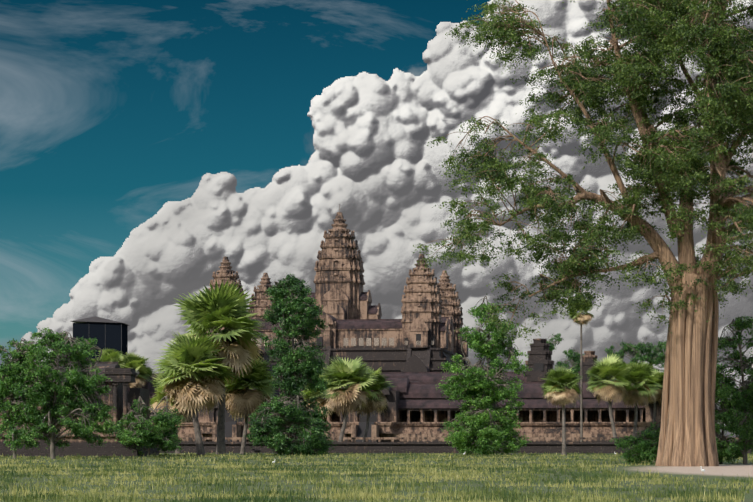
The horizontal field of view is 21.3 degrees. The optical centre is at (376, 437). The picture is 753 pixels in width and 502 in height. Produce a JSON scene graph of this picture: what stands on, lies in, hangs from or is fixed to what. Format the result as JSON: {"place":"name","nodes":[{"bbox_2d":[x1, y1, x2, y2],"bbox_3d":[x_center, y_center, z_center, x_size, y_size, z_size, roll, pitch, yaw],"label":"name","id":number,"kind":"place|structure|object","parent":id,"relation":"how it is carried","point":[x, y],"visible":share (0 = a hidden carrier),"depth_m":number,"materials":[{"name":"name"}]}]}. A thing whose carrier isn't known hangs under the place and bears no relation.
{"place":"outdoors","nodes":[
{"label":"outdoors","id":0,"kind":"place"},
{"bbox_2d":[121,323,121,353],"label":"scaffold poles","id":1,"kind":"object","parent":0,"point":[121,338],"visible":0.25,"depth_m":640.85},
{"bbox_2d":[71,316,129,325],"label":"roof","id":2,"kind":"structure","parent":1,"relation":"on","point":[94,319],"depth_m":640.32,"materials":[{"name":"grey metal"}]},
{"bbox_2d":[0,0,490,365],"label":"sky","id":3,"kind":"structure","parent":0,"point":[112,112],"materials":[{"name":"blue"}]},
{"bbox_2d":[0,451,752,501],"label":"meadow grass","id":4,"kind":"structure","parent":0,"point":[152,473],"depth_m":129.61,"materials":[{"name":"green plant"}]},
{"bbox_2d":[0,439,752,501],"bbox_3d":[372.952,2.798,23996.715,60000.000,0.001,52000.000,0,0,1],"label":"field ground","id":5,"kind":"structure","parent":0,"point":[728,471],"depth_m":141.83,"materials":[{"name":"green plant"}]},
{"bbox_2d":[0,327,120,458],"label":"trees","id":6,"kind":"object","parent":5,"relation":"on","point":[13,373],"depth_m":268.80,"materials":[{"name":"green plant"}]},
{"bbox_2d":[0,362,158,456],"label":"stone ruins","id":7,"kind":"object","parent":5,"relation":"on","point":[118,384],"depth_m":300.74,"materials":[{"name":"stone"}]},
{"bbox_2d":[106,396,183,455],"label":"bush","id":8,"kind":"object","parent":5,"relation":"on","point":[170,443],"depth_m":298.72,"materials":[{"name":"green plant"}]},
{"bbox_2d":[244,274,338,455],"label":"slim tree","id":9,"kind":"object","parent":5,"relation":"on","point":[292,387],"depth_m":317.93,"materials":[{"name":"green plant"}]},
{"bbox_2d":[53,204,752,453],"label":"temple","id":10,"kind":"structure","parent":5,"relation":"on","point":[413,348],"depth_m":478.18,"materials":[{"name":"brown stone"}]},
{"bbox_2d":[73,323,127,361],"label":"scaffold netting","id":11,"kind":"object","parent":10,"relation":"on","point":[107,335],"visible":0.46,"depth_m":641.09,"materials":[{"name":"black fabric"}]},
{"bbox_2d":[175,312,655,455],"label":"palm trunks","id":12,"kind":"object","parent":5,"relation":"on","point":[220,447],"visible":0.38,"depth_m":344.63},
{"bbox_2d":[91,279,663,411],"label":"palm fronds","id":13,"kind":"object","parent":12,"relation":"attached to","point":[213,310],"visible":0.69,"depth_m":330.84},
{"bbox_2d":[128,313,662,425],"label":"dead palm fronds","id":14,"kind":"object","parent":12,"relation":"attached to","point":[209,392],"visible":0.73,"depth_m":341.58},
{"bbox_2d":[435,296,530,454],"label":"light tree","id":15,"kind":"object","parent":5,"relation":"on","point":[475,384],"depth_m":322.59,"materials":[{"name":"green plant"}]},
{"bbox_2d":[411,0,752,466],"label":"giant tree","id":16,"kind":"object","parent":5,"relation":"on","point":[695,161],"depth_m":196.80,"materials":[{"name":"green plant"}]},
{"bbox_2d":[610,315,752,463],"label":"edge trees","id":17,"kind":"object","parent":5,"relation":"on","point":[725,394],"depth_m":212.72,"materials":[{"name":"green plant"}]},
{"bbox_2d":[10,0,752,436],"bbox_3d":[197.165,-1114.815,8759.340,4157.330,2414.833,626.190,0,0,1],"label":"cloud","id":18,"kind":"structure","parent":0,"point":[372,170],"depth_m":8730.06,"materials":[{"name":"white"}]},
{"bbox_2d":[546,333,666,380],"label":"trees","id":19,"kind":"object","parent":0,"point":[650,357],"depth_m":697.16,"materials":[{"name":"green plant"}]}
]}

